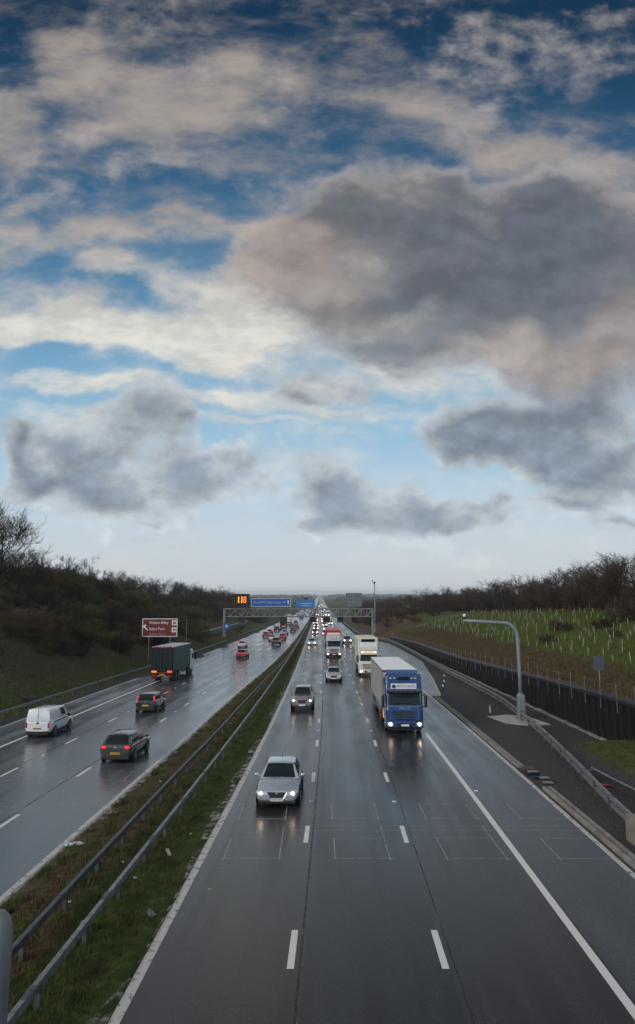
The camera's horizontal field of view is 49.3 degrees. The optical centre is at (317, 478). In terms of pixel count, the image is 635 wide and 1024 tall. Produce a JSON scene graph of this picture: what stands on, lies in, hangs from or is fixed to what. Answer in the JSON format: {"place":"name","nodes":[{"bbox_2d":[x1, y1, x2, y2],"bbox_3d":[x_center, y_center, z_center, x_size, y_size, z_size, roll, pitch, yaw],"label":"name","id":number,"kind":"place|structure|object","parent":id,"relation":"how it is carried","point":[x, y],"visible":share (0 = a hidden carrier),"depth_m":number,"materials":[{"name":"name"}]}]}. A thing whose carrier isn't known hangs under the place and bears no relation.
{"place":"outdoors","nodes":[
{"label":"outdoors","id":0,"kind":"place"},
{"bbox_2d":[0,596,319,905],"bbox_3d":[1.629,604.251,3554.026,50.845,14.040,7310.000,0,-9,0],"label":"road","id":1,"kind":"structure","parent":0,"point":[34,833],"depth_m":41.80,"materials":[{"name":"asphalt"}]},
{"bbox_2d":[25,705,73,736],"bbox_3d":[-18.211,16.321,47.276,2.140,2.005,4.421,0,-11,1],"label":"delivery van","id":2,"kind":"object","parent":1,"relation":"on","point":[52,720],"visible":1,"depth_m":45.39,"materials":[{"name":"white paint"}]},
{"bbox_2d":[100,729,150,761],"bbox_3d":[-10.956,15.098,39.797,2.220,1.665,4.271,0,-11,2],"label":"car","id":3,"kind":"object","parent":1,"relation":"on","point":[126,744],"visible":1,"depth_m":38.14,"materials":[{"name":"grey paint"}]},
{"bbox_2d":[136,691,165,712],"bbox_3d":[-13.810,18.387,57.576,2.120,1.715,3.817,0,-11,1],"label":"car","id":4,"kind":"object","parent":1,"relation":"on","point":[151,701],"visible":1,"depth_m":55.95,"materials":[{"name":"silver paint"}]},
{"bbox_2d":[0,609,305,747],"bbox_3d":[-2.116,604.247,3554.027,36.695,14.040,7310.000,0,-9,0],"label":"road marking","id":5,"kind":"object","parent":1,"relation":"on","point":[111,700],"visible":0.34,"depth_m":62.76,"materials":[{"name":"grey paint"}]},
{"bbox_2d":[0,611,310,827],"bbox_3d":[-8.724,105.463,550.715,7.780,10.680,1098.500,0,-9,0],"label":"lane markings","id":6,"kind":"object","parent":1,"relation":"on","point":[17,815],"visible":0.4,"depth_m":35.04,"materials":[{"name":"grey paint"}]},
{"bbox_2d":[0,603,317,902],"bbox_3d":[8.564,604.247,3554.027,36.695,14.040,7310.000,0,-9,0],"label":"road marking","id":7,"kind":"object","parent":1,"relation":"on","point":[38,865],"visible":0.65,"depth_m":28.55,"materials":[{"name":"grey paint"}]},
{"bbox_2d":[151,643,195,679],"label":"curtain lorry","id":8,"kind":"object","parent":1,"relation":"on","point":[172,660],"visible":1,"depth_m":80.31,"materials":[{"name":"fabric"}]},
{"bbox_2d":[151,648,162,670],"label":"rear door","id":9,"kind":"structure","parent":8,"relation":"in","point":[156,652],"depth_m":79.71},
{"bbox_2d":[162,648,172,670],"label":"rear door","id":10,"kind":"structure","parent":8,"relation":"in","point":[167,661],"depth_m":79.65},
{"bbox_2d":[236,649,248,657],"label":"car","id":11,"kind":"object","parent":1,"relation":"on","point":[242,653],"visible":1,"depth_m":115.22,"materials":[{"name":"red paint"}]},
{"bbox_2d":[1,770,618,859],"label":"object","id":12,"kind":"object","parent":1,"relation":"on","point":[283,830],"visible":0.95,"depth_m":26.36,"materials":[{"name":"grey"}]},
{"bbox_2d":[0,584,634,1023],"bbox_3d":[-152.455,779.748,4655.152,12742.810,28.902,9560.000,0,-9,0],"label":"ground","id":13,"kind":"structure","parent":0,"point":[542,752],"depth_m":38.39,"materials":[{"name":"plant"}]},
{"bbox_2d":[0,909,12,1023],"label":"parapet post","id":14,"kind":"object","parent":13,"relation":"on","point":[6,932],"visible":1,"depth_m":1.22,"materials":[{"name":"metal"}]},
{"bbox_2d":[0,593,32,613],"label":"bare shrub","id":15,"kind":"object","parent":13,"relation":"on","point":[17,601],"visible":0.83,"depth_m":91.89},
{"bbox_2d":[1,560,34,588],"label":"bare shrub","id":16,"kind":"object","parent":13,"relation":"on","point":[7,574],"visible":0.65,"depth_m":109.27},
{"bbox_2d":[0,500,53,587],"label":"tall ash tree","id":17,"kind":"object","parent":13,"relation":"on","point":[11,531],"visible":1,"depth_m":104.89,"materials":[{"name":"brown plant"}]},
{"bbox_2d":[0,602,54,636],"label":"bare shrub","id":18,"kind":"object","parent":13,"relation":"on","point":[17,613],"visible":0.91,"depth_m":82.37,"materials":[{"name":"plant"}]},
{"bbox_2d":[14,549,43,575],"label":"bare tree","id":19,"kind":"object","parent":13,"relation":"on","point":[31,554],"visible":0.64,"depth_m":116.79,"materials":[{"name":"brown plant"}]},
{"bbox_2d":[19,562,56,580],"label":"bare shrub","id":20,"kind":"object","parent":13,"relation":"on","point":[48,568],"visible":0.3,"depth_m":129.97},
{"bbox_2d":[28,548,58,575],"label":"bare tree","id":21,"kind":"object","parent":13,"relation":"on","point":[41,559],"visible":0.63,"depth_m":130.67,"materials":[{"name":"brown plant"}]},
{"bbox_2d":[45,566,64,581],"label":"bare tree","id":22,"kind":"object","parent":13,"relation":"on","point":[59,575],"visible":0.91,"depth_m":124.50,"materials":[{"name":"brown plant"}]},
{"bbox_2d":[67,576,102,593],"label":"bare shrub","id":23,"kind":"object","parent":13,"relation":"on","point":[80,583],"visible":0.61,"depth_m":130.06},
{"bbox_2d":[86,577,119,595],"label":"bare shrub","id":24,"kind":"object","parent":13,"relation":"on","point":[106,585],"visible":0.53,"depth_m":141.09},
{"bbox_2d":[0,640,226,719],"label":"crash barrier","id":25,"kind":"object","parent":13,"relation":"on","point":[3,712],"visible":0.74,"depth_m":67.16,"materials":[{"name":"metal"}]},
{"bbox_2d":[102,598,130,608],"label":"bare shrub","id":26,"kind":"object","parent":13,"relation":"on","point":[117,604],"visible":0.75,"depth_m":132.13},
{"bbox_2d":[99,626,140,653],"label":"bare shrub","id":27,"kind":"object","parent":13,"relation":"on","point":[126,640],"visible":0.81,"depth_m":99.17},
{"bbox_2d":[104,592,136,608],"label":"bare shrub","id":28,"kind":"object","parent":13,"relation":"on","point":[120,597],"visible":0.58,"depth_m":141.24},
{"bbox_2d":[0,605,250,718],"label":"bank grass","id":29,"kind":"structure","parent":13,"relation":"on","point":[95,675],"depth_m":79.36,"materials":[{"name":"plant"}]},
{"bbox_2d":[113,633,143,653],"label":"bare shrub","id":30,"kind":"object","parent":13,"relation":"on","point":[127,647],"visible":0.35,"depth_m":103.30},
{"bbox_2d":[115,586,152,606],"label":"bare shrub","id":31,"kind":"object","parent":13,"relation":"on","point":[133,593],"visible":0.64,"depth_m":149.35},
{"bbox_2d":[129,627,154,644],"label":"bare shrub","id":32,"kind":"object","parent":13,"relation":"on","point":[143,641],"visible":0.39,"depth_m":113.68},
{"bbox_2d":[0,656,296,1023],"bbox_3d":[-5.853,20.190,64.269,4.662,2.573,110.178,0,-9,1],"label":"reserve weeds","id":33,"kind":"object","parent":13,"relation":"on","point":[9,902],"visible":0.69,"depth_m":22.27,"materials":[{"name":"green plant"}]},
{"bbox_2d":[2,627,303,901],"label":"silt margin","id":34,"kind":"object","parent":13,"relation":"on","point":[17,888],"visible":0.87,"depth_m":31.12,"materials":[{"name":"brown"}]},
{"bbox_2d":[7,621,309,1023],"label":"crash barrier","id":35,"kind":"object","parent":13,"relation":"on","point":[34,990],"visible":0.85,"depth_m":18.95,"materials":[{"name":"metal"}]},
{"bbox_2d":[146,637,171,645],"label":"bare shrub","id":36,"kind":"object","parent":13,"relation":"on","point":[155,642],"visible":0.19,"depth_m":118.69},
{"bbox_2d":[11,623,308,962],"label":"crash barrier","id":37,"kind":"object","parent":13,"relation":"on","point":[19,945],"visible":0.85,"depth_m":22.59,"materials":[{"name":"metal"}]},
{"bbox_2d":[142,618,177,658],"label":"tourist sign","id":38,"kind":"object","parent":13,"relation":"on","point":[159,627],"visible":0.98,"depth_m":105.66,"materials":[{"name":"metal"}]},
{"bbox_2d":[155,578,182,608],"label":"bare tree","id":39,"kind":"object","parent":13,"relation":"on","point":[173,585],"visible":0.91,"depth_m":232.34,"materials":[{"name":"brown plant"}]},
{"bbox_2d":[87,644,304,1023],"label":"silt margin","id":40,"kind":"object","parent":13,"relation":"on","point":[186,874],"visible":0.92,"depth_m":27.72,"materials":[{"name":"brown"}]},
{"bbox_2d":[190,627,212,641],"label":"bare shrub","id":41,"kind":"object","parent":13,"relation":"on","point":[205,633],"visible":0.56,"depth_m":155.35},
{"bbox_2d":[201,586,226,609],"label":"bare tree","id":42,"kind":"object","parent":13,"relation":"on","point":[214,596],"visible":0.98,"depth_m":295.95,"materials":[{"name":"brown plant"}]},
{"bbox_2d":[198,621,246,638],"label":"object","id":43,"kind":"structure","parent":13,"relation":"on","point":[219,629],"depth_m":225.24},
{"bbox_2d":[274,607,311,620],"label":"gantry","id":44,"kind":"object","parent":13,"relation":"on","point":[286,607],"visible":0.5,"depth_m":353.57,"materials":[{"name":"metal"}]},
{"bbox_2d":[296,598,314,607],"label":"distant sign","id":45,"kind":"object","parent":44,"relation":"attached to","point":[305,603],"visible":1,"depth_m":353.57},
{"bbox_2d":[222,608,373,636],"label":"sign gantry","id":46,"kind":"object","parent":13,"relation":"on","point":[298,615],"visible":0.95,"depth_m":195.59,"materials":[{"name":"metal"}]},
{"bbox_2d":[232,594,249,609],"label":"message board","id":47,"kind":"object","parent":46,"relation":"attached to","point":[240,600],"visible":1,"depth_m":195.51,"materials":[{"name":"metal"}]},
{"bbox_2d":[251,598,290,609],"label":"direction sign","id":48,"kind":"object","parent":46,"relation":"attached to","point":[270,602],"visible":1,"depth_m":195.67,"materials":[{"name":"metal"}]},
{"bbox_2d":[346,593,361,606],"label":"sign","id":49,"kind":"object","parent":46,"relation":"attached to","point":[353,599],"visible":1,"depth_m":197.93,"materials":[{"name":"metal"}]},
{"bbox_2d":[167,593,631,606],"bbox_3d":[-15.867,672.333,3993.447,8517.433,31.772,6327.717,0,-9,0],"label":"woodland","id":50,"kind":"object","parent":13,"relation":"on","point":[339,598],"visible":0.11,"depth_m":2569.25,"materials":[{"name":"plant"}]},
{"bbox_2d":[378,642,437,695],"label":"refuge area","id":51,"kind":"object","parent":13,"relation":"on","point":[389,650],"visible":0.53,"depth_m":108.89,"materials":[{"name":"concrete"}]},
{"bbox_2d":[378,641,440,695],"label":"refuge kerb","id":52,"kind":"structure","parent":51,"relation":"on","point":[438,691],"depth_m":87.81,"materials":[{"name":"concrete"}]},
{"bbox_2d":[410,587,436,612],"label":"bare tree","id":53,"kind":"object","parent":13,"relation":"on","point":[427,592],"visible":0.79,"depth_m":255.71,"materials":[{"name":"brown plant"}]},
{"bbox_2d":[434,697,523,767],"bbox_3d":[11.053,18.029,51.138,0.459,0.751,29.210,0,-9,1],"label":"drain channel","id":54,"kind":"object","parent":13,"relation":"on","point":[501,750],"visible":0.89,"depth_m":45.31,"materials":[{"name":"concrete"}]},
{"bbox_2d":[467,591,493,610],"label":"hedge shrub","id":55,"kind":"object","parent":13,"relation":"on","point":[478,602],"visible":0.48,"depth_m":174.56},
{"bbox_2d":[335,614,632,819],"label":"crash barrier","id":56,"kind":"object","parent":13,"relation":"on","point":[592,780],"visible":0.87,"depth_m":41.65,"materials":[{"name":"metal"}]},
{"bbox_2d":[471,579,514,610],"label":"hawthorn tree","id":57,"kind":"object","parent":13,"relation":"on","point":[489,589],"visible":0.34,"depth_m":165.66,"materials":[{"name":"brown plant"}]},
{"bbox_2d":[478,579,511,610],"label":"hawthorn tree","id":58,"kind":"object","parent":13,"relation":"on","point":[493,588],"visible":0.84,"depth_m":157.32,"materials":[{"name":"brown plant"}]},
{"bbox_2d":[489,579,515,610],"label":"hawthorn tree","id":59,"kind":"object","parent":13,"relation":"on","point":[504,586],"visible":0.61,"depth_m":156.65,"materials":[{"name":"brown plant"}]},
{"bbox_2d":[501,593,519,610],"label":"hedge shrub","id":60,"kind":"object","parent":13,"relation":"on","point":[512,603],"visible":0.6,"depth_m":146.43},
{"bbox_2d":[390,607,634,700],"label":"slope grass","id":61,"kind":"structure","parent":13,"relation":"on","point":[449,638],"depth_m":82.99,"materials":[{"name":"plant"}]},
{"bbox_2d":[391,636,634,740],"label":"retaining wall","id":62,"kind":"structure","parent":13,"relation":"on","point":[606,720],"depth_m":53.38,"materials":[{"name":"metal"}]},
{"bbox_2d":[395,633,634,712],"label":"post fence","id":63,"kind":"object","parent":62,"relation":"on","point":[399,637],"visible":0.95,"depth_m":68.01,"materials":[{"name":"metal"}]},
{"bbox_2d":[507,592,528,610],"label":"hedge shrub","id":64,"kind":"object","parent":13,"relation":"on","point":[520,605],"visible":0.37,"depth_m":142.75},
{"bbox_2d":[515,591,546,611],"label":"hedge shrub","id":65,"kind":"object","parent":13,"relation":"on","point":[536,605],"visible":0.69,"depth_m":131.90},
{"bbox_2d":[511,578,552,598],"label":"hawthorn tree","id":66,"kind":"object","parent":13,"relation":"on","point":[524,584],"visible":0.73,"depth_m":137.10,"materials":[{"name":"brown plant"}]},
{"bbox_2d":[519,766,554,783],"bbox_3d":[11.052,14.878,34.581,1.038,0.185,3.500,0,-9,0],"label":"drain gully","id":67,"kind":"object","parent":13,"relation":"on","point":[531,772],"visible":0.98,"depth_m":34.99,"materials":[{"name":"metal"}]},
{"bbox_2d":[537,632,554,643],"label":"bare shrub","id":68,"kind":"object","parent":13,"relation":"on","point":[547,638],"visible":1,"depth_m":81.89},
{"bbox_2d":[531,586,564,609],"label":"hedge shrub","id":69,"kind":"object","parent":13,"relation":"on","point":[536,596],"visible":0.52,"depth_m":123.83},
{"bbox_2d":[535,585,568,609],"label":"hedge shrub","id":70,"kind":"object","parent":13,"relation":"on","point":[555,593],"visible":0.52,"depth_m":121.09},
{"bbox_2d":[538,570,573,605],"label":"hawthorn tree","id":71,"kind":"object","parent":13,"relation":"on","point":[548,582],"visible":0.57,"depth_m":132.06,"materials":[{"name":"brown plant"}]},
{"bbox_2d":[547,619,564,630],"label":"bare shrub","id":72,"kind":"object","parent":13,"relation":"on","point":[556,626],"visible":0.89,"depth_m":89.93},
{"bbox_2d":[540,568,588,609],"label":"hawthorn tree","id":73,"kind":"object","parent":13,"relation":"on","point":[569,584],"visible":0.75,"depth_m":114.50,"materials":[{"name":"brown plant"}]},
{"bbox_2d":[558,586,589,610],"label":"hedge shrub","id":74,"kind":"object","parent":13,"relation":"on","point":[570,598],"visible":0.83,"depth_m":110.98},
{"bbox_2d":[542,786,634,868],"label":"drain channel","id":75,"kind":"object","parent":13,"relation":"on","point":[624,853],"visible":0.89,"depth_m":26.32,"materials":[{"name":"concrete"}]},
{"bbox_2d":[558,561,624,608],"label":"hawthorn tree","id":76,"kind":"object","parent":13,"relation":"on","point":[577,575],"visible":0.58,"depth_m":104.85,"materials":[{"name":"brown plant"}]},
{"bbox_2d":[561,739,634,776],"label":"mound moss","id":77,"kind":"object","parent":13,"relation":"on","point":[621,742],"visible":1,"depth_m":38.87,"materials":[{"name":"green plant"}]},
{"bbox_2d":[593,656,604,683],"bbox_3d":[20.100,13.841,49.385,0.780,2.400,0.120,0,-9,0],"label":"roadside sign","id":78,"kind":"object","parent":13,"relation":"on","point":[598,663],"visible":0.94,"depth_m":49.43,"materials":[{"name":"metal"}]},
{"bbox_2d":[567,554,634,607],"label":"hawthorn tree","id":79,"kind":"object","parent":13,"relation":"on","point":[586,571],"visible":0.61,"depth_m":100.71,"materials":[{"name":"brown plant"}]},
{"bbox_2d":[574,577,634,609],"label":"hedge shrub","id":80,"kind":"object","parent":13,"relation":"on","point":[589,590],"visible":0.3,"depth_m":100.97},
{"bbox_2d":[594,616,617,628],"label":"bare shrub","id":81,"kind":"object","parent":13,"relation":"on","point":[604,622],"visible":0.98,"depth_m":82.09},
{"bbox_2d":[590,580,628,609],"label":"hedge shrub","id":82,"kind":"object","parent":13,"relation":"on","point":[601,595],"visible":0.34,"depth_m":97.58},
{"bbox_2d":[589,550,634,608],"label":"hawthorn tree","id":83,"kind":"object","parent":13,"relation":"on","point":[606,561],"visible":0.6,"depth_m":97.86,"materials":[{"name":"brown plant"}]},
{"bbox_2d":[592,555,634,594],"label":"hawthorn tree","id":84,"kind":"object","parent":13,"relation":"on","point":[611,564],"visible":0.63,"depth_m":96.41,"materials":[{"name":"brown plant"}]},
{"bbox_2d":[596,575,634,609],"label":"hedge shrub","id":85,"kind":"object","parent":13,"relation":"on","point":[615,588],"visible":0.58,"depth_m":95.19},
{"bbox_2d":[597,555,634,607],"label":"hawthorn tree","id":86,"kind":"object","parent":13,"relation":"on","point":[622,569],"visible":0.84,"depth_m":94.74,"materials":[{"name":"brown plant"}]},
{"bbox_2d":[602,607,630,623],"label":"bare shrub","id":87,"kind":"object","parent":13,"relation":"on","point":[613,615],"visible":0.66,"depth_m":83.89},
{"bbox_2d":[600,559,634,594],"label":"hawthorn tree","id":88,"kind":"object","parent":13,"relation":"on","point":[624,576],"visible":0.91,"depth_m":93.34,"materials":[{"name":"brown plant"}]},
{"bbox_2d":[604,583,634,613],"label":"hedge shrub","id":89,"kind":"object","parent":13,"relation":"on","point":[625,592],"visible":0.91,"depth_m":90.08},
{"bbox_2d":[614,603,634,621],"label":"bare shrub","id":90,"kind":"object","parent":13,"relation":"on","point":[632,612],"visible":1,"depth_m":82.31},
{"bbox_2d":[0,0,634,594],"label":"sky","id":91,"kind":"structure","parent":0,"point":[297,297],"materials":[{"name":"blue"}]},
{"bbox_2d":[106,596,634,1023],"bbox_3d":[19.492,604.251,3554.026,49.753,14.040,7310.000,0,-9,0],"label":"road","id":92,"kind":"structure","parent":0,"point":[371,956],"depth_m":20.26,"materials":[{"name":"asphalt"}]},
{"bbox_2d":[108,605,318,1023],"bbox_3d":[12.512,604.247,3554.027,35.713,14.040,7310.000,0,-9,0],"label":"road marking","id":93,"kind":"object","parent":92,"relation":"on","point":[125,1001],"visible":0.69,"depth_m":19.91,"materials":[{"name":"grey paint"}]},
{"bbox_2d":[254,754,305,804],"bbox_3d":[-1.666,13.560,31.595,2.300,1.675,4.885,0,-11,1],"label":"car","id":94,"kind":"object","parent":92,"relation":"on","point":[281,780],"visible":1,"depth_m":30.20,"materials":[{"name":"silver paint"}]},
{"bbox_2d":[289,682,315,709],"bbox_3d":[-1.251,18.630,59.452,2.320,1.925,4.667,0,-11,1],"label":"car","id":95,"kind":"object","parent":92,"relation":"on","point":[303,696],"visible":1,"depth_m":57.98,"materials":[{"name":"brown paint"}]},
{"bbox_2d":[287,606,321,968],"bbox_3d":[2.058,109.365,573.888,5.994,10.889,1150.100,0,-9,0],"label":"lane markings","id":96,"kind":"object","parent":92,"relation":"on","point":[292,951],"visible":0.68,"depth_m":17.79,"materials":[{"name":"grey paint"}]},
{"bbox_2d":[293,610,322,1023],"bbox_3d":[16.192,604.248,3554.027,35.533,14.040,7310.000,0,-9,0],"label":"tarmac joint","id":97,"kind":"object","parent":92,"relation":"on","point":[298,979],"visible":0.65,"depth_m":19.38,"materials":[{"name":"asphalt"}]},
{"bbox_2d":[324,665,342,680],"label":"car","id":98,"kind":"object","parent":92,"relation":"on","point":[333,672],"visible":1,"depth_m":80.13,"materials":[{"name":"silver paint"}]},
{"bbox_2d":[325,628,342,656],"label":"articulated lorry","id":99,"kind":"object","parent":92,"relation":"on","point":[333,642],"visible":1,"depth_m":116.83,"materials":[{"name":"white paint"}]},
{"bbox_2d":[355,635,380,675],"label":"box lorry","id":100,"kind":"object","parent":92,"relation":"on","point":[366,647],"visible":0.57,"depth_m":87.10,"materials":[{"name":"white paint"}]},
{"bbox_2d":[324,613,448,968],"bbox_3d":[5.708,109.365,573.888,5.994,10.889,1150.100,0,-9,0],"label":"lane markings","id":101,"kind":"object","parent":92,"relation":"on","point":[440,952],"visible":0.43,"depth_m":17.73,"materials":[{"name":"grey paint"}]},
{"bbox_2d":[370,657,426,730],"bbox_3d":[5.993,16.598,54.602,3.100,4.055,16.115,0,-11,1],"label":"articulated lorry","id":102,"kind":"object","parent":92,"relation":"on","point":[396,688],"visible":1,"depth_m":47.32,"materials":[{"name":"blue paint"}]},
{"bbox_2d":[327,622,474,1023],"bbox_3d":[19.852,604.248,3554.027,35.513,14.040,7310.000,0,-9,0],"label":"tarmac joint","id":103,"kind":"object","parent":92,"relation":"on","point":[428,888],"visible":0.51,"depth_m":20.11,"materials":[{"name":"asphalt"}]},
{"bbox_2d":[324,604,634,1019],"bbox_3d":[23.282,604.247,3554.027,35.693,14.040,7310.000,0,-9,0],"label":"road marking","id":104,"kind":"object","parent":92,"relation":"on","point":[625,1000],"visible":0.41,"depth_m":19.64,"materials":[{"name":"grey paint"}]},
{"bbox_2d":[354,634,634,878],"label":"road marking","id":105,"kind":"object","parent":92,"relation":"on","point":[584,832],"visible":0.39,"depth_m":29.55,"materials":[{"name":"grey paint"}]},
{"bbox_2d":[426,692,634,874],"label":"silt margin","id":106,"kind":"object","parent":92,"relation":"on","point":[547,797],"visible":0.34,"depth_m":29.94,"materials":[{"name":"grey paint"}]},
{"bbox_2d":[434,666,634,853],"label":"verge gravel","id":107,"kind":"structure","parent":0,"point":[542,743],"depth_m":43.40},
{"bbox_2d":[487,715,550,725],"bbox_3d":[15.050,18.296,52.309,3.700,0.185,5.200,0,-11,0],"label":"concrete pad","id":108,"kind":"object","parent":107,"relation":"on","point":[509,719],"visible":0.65,"depth_m":51.99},
{"bbox_2d":[463,614,527,719],"bbox_3d":[13.635,14.411,53.361,4.630,7.890,0.800,0,-9,0],"label":"camera mast","id":109,"kind":"object","parent":108,"relation":"on","point":[521,705],"visible":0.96,"depth_m":53.31,"materials":[{"name":"metal"}]},
{"bbox_2d":[577,767,634,801],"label":"railing","id":110,"kind":"object","parent":107,"relation":"on","point":[610,777],"visible":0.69,"depth_m":32.27,"materials":[{"name":"metal"}]},
{"bbox_2d":[625,814,634,844],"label":"concrete block","id":111,"kind":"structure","parent":107,"relation":"on","point":[630,826],"depth_m":25.05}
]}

